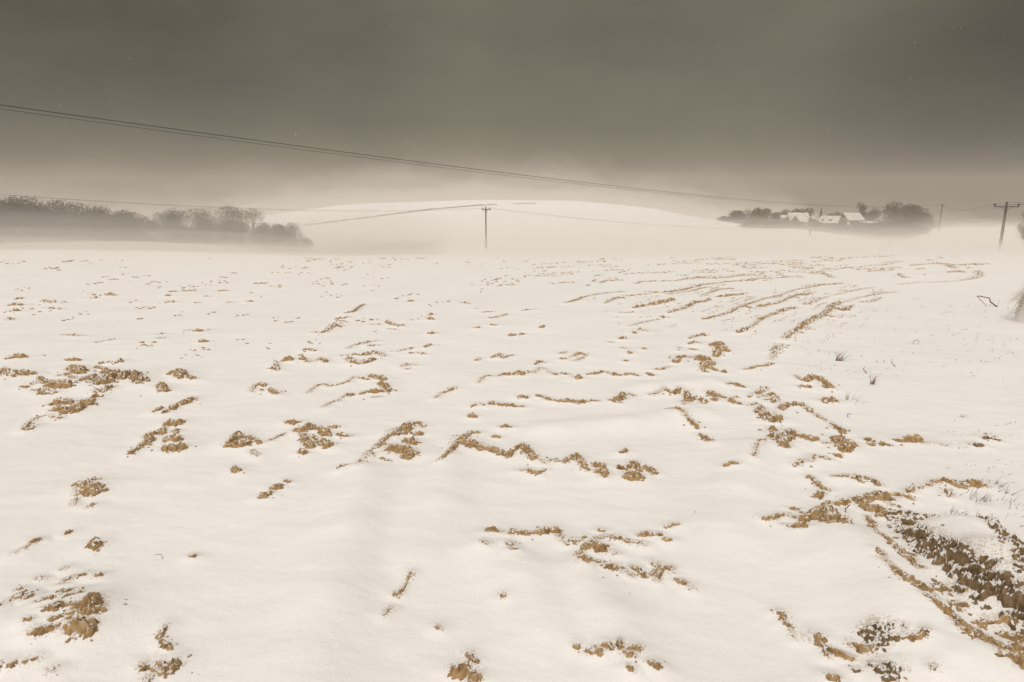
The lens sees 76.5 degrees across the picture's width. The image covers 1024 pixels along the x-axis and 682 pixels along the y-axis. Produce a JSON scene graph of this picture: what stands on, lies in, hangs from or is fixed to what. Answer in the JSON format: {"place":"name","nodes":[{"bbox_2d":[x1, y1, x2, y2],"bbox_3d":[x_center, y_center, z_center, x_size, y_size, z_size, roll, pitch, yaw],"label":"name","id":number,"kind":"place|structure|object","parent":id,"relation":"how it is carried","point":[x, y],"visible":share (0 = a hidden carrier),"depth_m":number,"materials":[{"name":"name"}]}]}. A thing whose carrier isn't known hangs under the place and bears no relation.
{"place":"outdoors","nodes":[
{"label":"outdoors","id":0,"kind":"place"},
{"bbox_2d":[0,200,1023,681],"bbox_3d":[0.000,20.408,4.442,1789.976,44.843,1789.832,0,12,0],"label":"snow field","id":1,"kind":"structure","parent":0,"point":[302,576],"depth_m":4.26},
{"bbox_2d":[0,587,34,605],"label":"soil clod","id":2,"kind":"object","parent":1,"relation":"on","point":[21,594],"visible":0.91,"depth_m":2.61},
{"bbox_2d":[0,366,37,376],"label":"soil clod","id":3,"kind":"object","parent":1,"relation":"on","point":[10,371],"visible":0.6,"depth_m":6.21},
{"bbox_2d":[0,655,54,671],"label":"soil clod","id":4,"kind":"object","parent":1,"relation":"on","point":[11,665],"visible":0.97,"depth_m":2.25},
{"bbox_2d":[0,199,63,242],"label":"hazy tree","id":5,"kind":"object","parent":1,"relation":"on","point":[8,221],"visible":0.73,"depth_m":84.31,"materials":[{"name":"grey plant"}]},
{"bbox_2d":[22,616,61,636],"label":"soil clod","id":6,"kind":"object","parent":1,"relation":"on","point":[40,630],"visible":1,"depth_m":2.38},
{"bbox_2d":[0,195,85,241],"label":"hazy tree","id":7,"kind":"object","parent":1,"relation":"on","point":[51,215],"visible":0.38,"depth_m":88.08,"materials":[{"name":"grey plant"}]},
{"bbox_2d":[29,375,57,394],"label":"soil clod","id":8,"kind":"object","parent":1,"relation":"on","point":[40,379],"visible":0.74,"depth_m":5.65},
{"bbox_2d":[35,586,83,601],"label":"soil clod","id":9,"kind":"object","parent":1,"relation":"on","point":[59,595],"visible":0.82,"depth_m":2.60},
{"bbox_2d":[46,378,72,389],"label":"soil clod","id":10,"kind":"object","parent":1,"relation":"on","point":[59,383],"visible":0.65,"depth_m":5.75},
{"bbox_2d":[30,198,93,241],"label":"hazy tree","id":11,"kind":"object","parent":1,"relation":"on","point":[74,206],"visible":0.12,"depth_m":94.12,"materials":[{"name":"grey plant"}]},
{"bbox_2d":[42,604,81,621],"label":"soil clod","id":12,"kind":"object","parent":1,"relation":"on","point":[55,607],"visible":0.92,"depth_m":2.48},
{"bbox_2d":[34,566,102,583],"bbox_3d":[-1.906,1.025,2.805,0.295,0.058,0.143,4,13,17],"label":"soil clod","id":13,"kind":"object","parent":1,"relation":"on","point":[82,574],"visible":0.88,"depth_m":2.80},
{"bbox_2d":[48,393,103,414],"bbox_3d":[-3.519,0.528,5.226,0.427,0.132,0.581,-5,13,-23],"label":"soil clod","id":14,"kind":"object","parent":1,"relation":"on","point":[79,405],"visible":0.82,"depth_m":5.21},
{"bbox_2d":[65,364,89,373],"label":"soil clod","id":15,"kind":"object","parent":1,"relation":"on","point":[76,369],"visible":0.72,"depth_m":6.30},
{"bbox_2d":[62,617,99,640],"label":"soil clod","id":16,"kind":"object","parent":1,"relation":"on","point":[81,627],"visible":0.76,"depth_m":2.40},
{"bbox_2d":[72,476,108,504],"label":"soil clod","id":17,"kind":"object","parent":1,"relation":"on","point":[86,488],"visible":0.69,"depth_m":3.63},
{"bbox_2d":[73,592,107,615],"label":"soil clod","id":18,"kind":"object","parent":1,"relation":"on","point":[92,602],"visible":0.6,"depth_m":2.51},
{"bbox_2d":[52,202,133,241],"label":"hazy tree","id":19,"kind":"object","parent":1,"relation":"on","point":[92,218],"visible":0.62,"depth_m":91.02,"materials":[{"name":"grey plant"}]},
{"bbox_2d":[85,538,107,550],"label":"soil clod","id":20,"kind":"object","parent":1,"relation":"on","point":[93,544],"visible":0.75,"depth_m":3.06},
{"bbox_2d":[74,367,149,393],"bbox_3d":[-3.678,0.369,6.031,0.962,0.199,0.644,12,17,43],"label":"soil clod","id":21,"kind":"object","parent":1,"relation":"on","point":[111,376],"visible":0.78,"depth_m":5.93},
{"bbox_2d":[87,209,160,241],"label":"hazy tree","id":22,"kind":"object","parent":1,"relation":"on","point":[118,225],"visible":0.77,"depth_m":92.05,"materials":[{"name":"grey plant"}]},
{"bbox_2d":[126,430,156,454],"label":"soil clod","id":23,"kind":"object","parent":1,"relation":"on","point":[149,437],"visible":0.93,"depth_m":4.39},
{"bbox_2d":[127,217,172,241],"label":"hazy tree","id":24,"kind":"object","parent":1,"relation":"on","point":[154,230],"visible":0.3,"depth_m":97.23,"materials":[{"name":"grey plant"}]},
{"bbox_2d":[138,657,184,681],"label":"soil clod","id":25,"kind":"object","parent":1,"relation":"on","point":[171,667],"visible":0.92,"depth_m":2.26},
{"bbox_2d":[155,625,173,650],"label":"soil clod","id":26,"kind":"object","parent":1,"relation":"on","point":[166,645],"visible":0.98,"depth_m":2.39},
{"bbox_2d":[152,210,190,242],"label":"hazy tree","id":27,"kind":"object","parent":1,"relation":"on","point":[162,223],"visible":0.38,"depth_m":102.61,"materials":[{"name":"grey plant"}]},
{"bbox_2d":[157,418,187,452],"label":"soil clod","id":28,"kind":"object","parent":1,"relation":"on","point":[180,445],"visible":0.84,"depth_m":4.43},
{"bbox_2d":[152,397,195,413],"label":"soil clod","id":29,"kind":"object","parent":1,"relation":"on","point":[187,400],"visible":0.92,"depth_m":5.20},
{"bbox_2d":[166,367,196,379],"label":"soil clod","id":30,"kind":"object","parent":1,"relation":"on","point":[180,373],"visible":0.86,"depth_m":6.10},
{"bbox_2d":[155,207,215,243],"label":"hazy tree","id":31,"kind":"object","parent":1,"relation":"on","point":[181,236],"visible":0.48,"depth_m":101.58,"materials":[{"name":"grey plant"}]},
{"bbox_2d":[184,214,232,244],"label":"hazy tree","id":32,"kind":"object","parent":1,"relation":"on","point":[203,231],"visible":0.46,"depth_m":99.79,"materials":[{"name":"grey plant"}]},
{"bbox_2d":[209,218,247,245],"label":"hazy tree","id":33,"kind":"object","parent":1,"relation":"on","point":[228,228],"visible":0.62,"depth_m":98.90,"materials":[{"name":"grey plant"}]},
{"bbox_2d":[215,204,251,242],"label":"tree","id":34,"kind":"object","parent":1,"relation":"on","point":[230,212],"visible":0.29,"depth_m":137.47,"materials":[{"name":"grey plant"}]},
{"bbox_2d":[221,222,255,248],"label":"hazy tree","id":35,"kind":"object","parent":1,"relation":"on","point":[239,232],"visible":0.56,"depth_m":98.51,"materials":[{"name":"grey plant"}]},
{"bbox_2d":[223,431,262,455],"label":"soil clod","id":36,"kind":"object","parent":1,"relation":"on","point":[232,442],"visible":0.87,"depth_m":4.35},
{"bbox_2d":[236,208,273,242],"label":"tree","id":37,"kind":"object","parent":1,"relation":"on","point":[248,217],"visible":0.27,"depth_m":135.18,"materials":[{"name":"grey plant"}]},
{"bbox_2d":[246,222,280,249],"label":"hazy tree","id":38,"kind":"object","parent":1,"relation":"on","point":[262,233],"visible":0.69,"depth_m":97.13,"materials":[{"name":"grey plant"}]},
{"bbox_2d":[267,223,299,251],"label":"hazy tree","id":39,"kind":"object","parent":1,"relation":"on","point":[279,230],"visible":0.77,"depth_m":97.37,"materials":[{"name":"grey plant"}]},
{"bbox_2d":[281,222,315,251],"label":"hazy tree","id":40,"kind":"object","parent":1,"relation":"on","point":[306,244],"visible":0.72,"depth_m":97.52,"materials":[{"name":"grey plant"}]},
{"bbox_2d":[270,355,328,369],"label":"soil ridge","id":41,"kind":"structure","parent":1,"relation":"on","point":[288,358],"depth_m":6.75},
{"bbox_2d":[292,422,351,449],"bbox_3d":[-1.311,0.665,4.498,0.390,0.107,0.586,-6,13,-26],"label":"soil clod","id":42,"kind":"object","parent":1,"relation":"on","point":[307,441],"visible":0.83,"depth_m":4.51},
{"bbox_2d":[306,373,391,406],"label":"soil ridge","id":43,"kind":"structure","parent":1,"relation":"on","point":[385,385],"depth_m":5.70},
{"bbox_2d":[340,350,385,364],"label":"soil clod","id":44,"kind":"object","parent":1,"relation":"on","point":[349,359],"visible":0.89,"depth_m":6.72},
{"bbox_2d":[355,421,426,463],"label":"soil ridge","id":45,"kind":"structure","parent":1,"relation":"on","point":[407,452],"depth_m":4.32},
{"bbox_2d":[303,204,495,225],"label":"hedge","id":46,"kind":"object","parent":1,"relation":"on","point":[396,213],"visible":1,"depth_m":304.54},
{"bbox_2d":[383,572,439,629],"bbox_3d":[-0.434,1.068,2.614,0.202,0.053,0.430,-5,13,-23],"label":"soil clod","id":47,"kind":"object","parent":1,"relation":"on","point":[400,591],"visible":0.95,"depth_m":2.69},
{"bbox_2d":[447,662,475,680],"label":"soil clod","id":48,"kind":"object","parent":1,"relation":"on","point":[461,671],"visible":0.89,"depth_m":2.21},
{"bbox_2d":[439,430,557,463],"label":"soil ridge","id":49,"kind":"structure","parent":1,"relation":"on","point":[466,441],"depth_m":4.22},
{"bbox_2d":[0,255,1019,679],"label":"soil crumbs","id":50,"kind":"object","parent":1,"relation":"on","point":[580,399],"visible":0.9,"depth_m":8.50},
{"bbox_2d":[478,359,545,381],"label":"soil ridge","id":51,"kind":"structure","parent":1,"relation":"on","point":[508,373],"depth_m":6.18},
{"bbox_2d":[484,525,617,554],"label":"soil ridge","id":52,"kind":"structure","parent":1,"relation":"on","point":[597,546],"depth_m":3.14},
{"bbox_2d":[470,390,662,407],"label":"soil ridge","id":53,"kind":"structure","parent":1,"relation":"on","point":[621,395],"depth_m":5.28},
{"bbox_2d":[554,452,589,470],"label":"soil clod","id":54,"kind":"object","parent":1,"relation":"on","point":[579,459],"visible":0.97,"depth_m":4.04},
{"bbox_2d":[591,461,609,477],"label":"soil clod","id":55,"kind":"object","parent":1,"relation":"on","point":[604,473],"visible":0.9,"depth_m":3.87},
{"bbox_2d":[573,638,642,671],"bbox_3d":[0.352,1.104,2.321,0.269,0.060,0.154,10,15,38],"label":"soil clod","id":56,"kind":"object","parent":1,"relation":"on","point":[608,644],"visible":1,"depth_m":2.31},
{"bbox_2d":[552,366,668,379],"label":"soil ridge","id":57,"kind":"structure","parent":1,"relation":"on","point":[577,376],"depth_m":6.18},
{"bbox_2d":[576,551,687,584],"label":"soil ridge","id":58,"kind":"structure","parent":1,"relation":"on","point":[613,567],"depth_m":2.85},
{"bbox_2d":[616,460,658,480],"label":"soil clod","id":59,"kind":"object","parent":1,"relation":"on","point":[631,475],"visible":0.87,"depth_m":3.90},
{"bbox_2d":[637,523,679,541],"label":"soil clod","id":60,"kind":"object","parent":1,"relation":"on","point":[645,533],"visible":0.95,"depth_m":3.14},
{"bbox_2d":[629,292,747,325],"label":"soil ridge","id":61,"kind":"structure","parent":1,"relation":"on","point":[692,302],"depth_m":11.70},
{"bbox_2d":[668,406,710,440],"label":"soil ridge","id":62,"kind":"structure","parent":1,"relation":"on","point":[696,426],"depth_m":4.72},
{"bbox_2d":[671,354,726,372],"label":"soil ridge","id":63,"kind":"structure","parent":1,"relation":"on","point":[705,363],"depth_m":6.58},
{"bbox_2d":[664,386,742,404],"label":"soil ridge","id":64,"kind":"structure","parent":1,"relation":"on","point":[687,396],"depth_m":5.42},
{"bbox_2d":[709,340,730,356],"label":"soil clod","id":65,"kind":"object","parent":1,"relation":"on","point":[720,346],"visible":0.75,"depth_m":7.24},
{"bbox_2d":[654,275,800,293],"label":"soil ridge","id":66,"kind":"structure","parent":1,"relation":"on","point":[687,288],"depth_m":15.52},
{"bbox_2d":[725,210,746,223],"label":"farm tree","id":67,"kind":"object","parent":1,"relation":"on","point":[734,216],"visible":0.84,"depth_m":314.45,"materials":[{"name":"grey plant"}]},
{"bbox_2d":[701,303,774,318],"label":"soil ridge","id":68,"kind":"structure","parent":1,"relation":"on","point":[731,310],"depth_m":10.68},
{"bbox_2d":[738,218,763,228],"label":"scrub bush","id":69,"kind":"object","parent":1,"relation":"on","point":[753,223],"visible":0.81,"depth_m":253.14,"materials":[{"name":"grey plant"}]},
{"bbox_2d":[740,206,771,226],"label":"farm tree","id":70,"kind":"object","parent":1,"relation":"on","point":[757,214],"visible":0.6,"depth_m":305.87,"materials":[{"name":"grey plant"}]},
{"bbox_2d":[736,306,795,332],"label":"soil ridge","id":71,"kind":"structure","parent":1,"relation":"on","point":[743,329],"depth_m":9.71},
{"bbox_2d":[747,386,796,448],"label":"soil ridge","id":72,"kind":"structure","parent":1,"relation":"on","point":[785,437],"depth_m":4.80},
{"bbox_2d":[760,221,785,228],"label":"scrub bush","id":73,"kind":"object","parent":1,"relation":"on","point":[774,225],"visible":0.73,"depth_m":244.18,"materials":[{"name":"grey plant"}]},
{"bbox_2d":[761,506,808,528],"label":"soil ridge","id":74,"kind":"structure","parent":1,"relation":"on","point":[803,524],"depth_m":3.27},
{"bbox_2d":[735,282,841,306],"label":"soil ridge","id":75,"kind":"structure","parent":1,"relation":"on","point":[810,286],"depth_m":14.67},
{"bbox_2d":[781,220,805,229],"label":"scrub bush","id":76,"kind":"object","parent":1,"relation":"on","point":[795,225],"visible":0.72,"depth_m":236.73,"materials":[{"name":"grey plant"}]},
{"bbox_2d":[779,212,808,226],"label":"farmhouse","id":77,"kind":"object","parent":1,"relation":"on","point":[803,217],"visible":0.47,"depth_m":268.52,"materials":[{"name":"stone"}]},
{"bbox_2d":[770,300,850,358],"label":"soil ridge","id":78,"kind":"structure","parent":1,"relation":"on","point":[804,323],"depth_m":9.34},
{"bbox_2d":[776,401,846,433],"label":"soil ridge","id":79,"kind":"structure","parent":1,"relation":"on","point":[783,406],"depth_m":5.08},
{"bbox_2d":[794,373,834,388],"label":"soil clod","id":80,"kind":"object","parent":1,"relation":"on","point":[825,382],"visible":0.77,"depth_m":5.94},
{"bbox_2d":[776,611,855,661],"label":"soil ridge","id":81,"kind":"structure","parent":1,"relation":"on","point":[820,640],"depth_m":2.37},
{"bbox_2d":[806,220,829,231],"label":"scrub bush","id":82,"kind":"object","parent":1,"relation":"on","point":[816,225],"visible":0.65,"depth_m":229.67,"materials":[{"name":"grey plant"}]},
{"bbox_2d":[806,474,830,499],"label":"soil clod","id":83,"kind":"object","parent":1,"relation":"on","point":[819,494],"visible":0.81,"depth_m":3.68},
{"bbox_2d":[798,500,852,523],"bbox_3d":[1.619,0.885,3.338,0.298,0.159,0.467,8,14,33],"label":"soil clod","id":84,"kind":"object","parent":1,"relation":"on","point":[825,511],"visible":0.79,"depth_m":3.26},
{"bbox_2d":[818,223,848,235],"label":"scrub bush","id":85,"kind":"object","parent":1,"relation":"on","point":[836,229],"visible":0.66,"depth_m":220.43,"materials":[{"name":"grey plant"}]},
{"bbox_2d":[819,216,850,230],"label":"cottage","id":86,"kind":"structure","parent":1,"relation":"on","point":[829,220],"depth_m":259.03,"materials":[{"name":"paint"}]},
{"bbox_2d":[828,434,857,457],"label":"soil clod","id":87,"kind":"object","parent":1,"relation":"on","point":[843,444],"visible":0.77,"depth_m":4.28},
{"bbox_2d":[840,213,864,235],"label":"barn","id":88,"kind":"structure","parent":1,"relation":"on","point":[855,217],"depth_m":270.06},
{"bbox_2d":[830,474,881,486],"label":"soil ridge","id":89,"kind":"structure","parent":1,"relation":"on","point":[859,477],"depth_m":3.81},
{"bbox_2d":[839,220,876,238],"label":"scrub bush","id":90,"kind":"object","parent":1,"relation":"on","point":[858,231],"visible":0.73,"depth_m":212.93,"materials":[{"name":"grey plant"}]},
{"bbox_2d":[846,642,878,653],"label":"soil clod","id":91,"kind":"object","parent":1,"relation":"on","point":[860,647],"visible":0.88,"depth_m":2.33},
{"bbox_2d":[834,490,896,516],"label":"soil ridge","id":92,"kind":"structure","parent":1,"relation":"on","point":[878,509],"depth_m":3.51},
{"bbox_2d":[857,621,907,646],"bbox_3d":[1.345,1.087,2.380,0.191,0.092,0.181,10,15,38],"label":"soil clod","id":93,"kind":"object","parent":1,"relation":"on","point":[877,633],"visible":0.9,"depth_m":2.37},
{"bbox_2d":[863,221,911,241],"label":"scrub bush","id":94,"kind":"object","parent":1,"relation":"on","point":[886,232],"visible":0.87,"depth_m":208.54,"materials":[{"name":"grey plant"}]},
{"bbox_2d":[870,659,904,681],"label":"soil clod","id":95,"kind":"object","parent":1,"relation":"on","point":[893,670],"visible":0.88,"depth_m":2.21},
{"bbox_2d":[865,515,924,568],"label":"soil ridge","id":96,"kind":"structure","parent":1,"relation":"on","point":[899,550],"depth_m":2.96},
{"bbox_2d":[872,201,919,230],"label":"farm tree","id":97,"kind":"object","parent":1,"relation":"on","point":[897,216],"visible":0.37,"depth_m":273.83,"materials":[{"name":"grey plant"}]},
{"bbox_2d":[884,508,918,527],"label":"soil clod","id":98,"kind":"object","parent":1,"relation":"on","point":[890,515],"visible":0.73,"depth_m":3.32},
{"bbox_2d":[890,225,930,239],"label":"scrub bush","id":99,"kind":"object","parent":1,"relation":"on","point":[916,231],"visible":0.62,"depth_m":208.80,"materials":[{"name":"grey plant"}]},
{"bbox_2d":[890,204,932,232],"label":"farm tree","id":100,"kind":"object","parent":1,"relation":"on","point":[919,209],"visible":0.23,"depth_m":273.69,"materials":[{"name":"grey plant"}]},
{"bbox_2d":[801,301,1023,526],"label":"dead straw","id":101,"kind":"object","parent":1,"relation":"on","point":[943,365],"visible":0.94,"depth_m":6.45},
{"bbox_2d":[907,627,929,641],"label":"soil clod","id":102,"kind":"object","parent":1,"relation":"on","point":[920,635],"visible":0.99,"depth_m":2.32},
{"bbox_2d":[894,434,946,445],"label":"soil clod","id":103,"kind":"object","parent":1,"relation":"on","point":[908,438],"visible":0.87,"depth_m":4.40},
{"bbox_2d":[911,213,938,229],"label":"farm tree","id":104,"kind":"object","parent":1,"relation":"on","point":[922,220],"visible":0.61,"depth_m":267.32,"materials":[{"name":"grey plant"}]},
{"bbox_2d":[889,477,986,500],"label":"soil ridge","id":105,"kind":"structure","parent":1,"relation":"on","point":[967,483],"depth_m":3.72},
{"bbox_2d":[938,204,944,230],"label":"utility pole","id":106,"kind":"object","parent":1,"relation":"on","point":[940,217],"visible":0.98,"depth_m":215.95,"materials":[{"name":"brown wood"}]},
{"bbox_2d":[4,109,932,207],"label":"overhead wire","id":107,"kind":"object","parent":106,"relation":"attached to","point":[386,160],"visible":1,"depth_m":52.15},
{"bbox_2d":[2,105,941,206],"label":"overhead wire","id":108,"kind":"object","parent":106,"relation":"attached to","point":[361,154],"visible":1,"depth_m":49.89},
{"bbox_2d":[875,547,1023,669],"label":"soil ridge","id":109,"kind":"structure","parent":1,"relation":"on","point":[958,620],"depth_m":2.41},
{"bbox_2d":[932,584,968,598],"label":"soil clod","id":110,"kind":"object","parent":1,"relation":"on","point":[941,588],"visible":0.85,"depth_m":2.63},
{"bbox_2d":[894,513,1023,642],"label":"soil ridge","id":111,"kind":"structure","parent":1,"relation":"on","point":[971,572],"depth_m":2.64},
{"bbox_2d":[966,514,1023,545],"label":"soil ridge","id":112,"kind":"structure","parent":1,"relation":"on","point":[998,528],"depth_m":2.95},
{"bbox_2d":[971,614,1023,654],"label":"soil ridge","id":113,"kind":"structure","parent":1,"relation":"on","point":[1017,648],"depth_m":2.39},
{"bbox_2d":[994,202,1019,249],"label":"utility pole","id":114,"kind":"object","parent":1,"relation":"on","point":[1006,206],"visible":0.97,"depth_m":82.80,"materials":[{"name":"brown wood"}]},
{"bbox_2d":[1005,284,1023,322],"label":"bush","id":115,"kind":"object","parent":1,"relation":"on","point":[1019,313],"depth_m":10.43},
{"bbox_2d":[1011,544,1023,572],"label":"soil ridge","id":116,"kind":"structure","parent":1,"relation":"on","point":[1018,552],"depth_m":2.63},
{"bbox_2d":[0,0,1023,235],"label":"sky","id":117,"kind":"structure","parent":0,"point":[844,104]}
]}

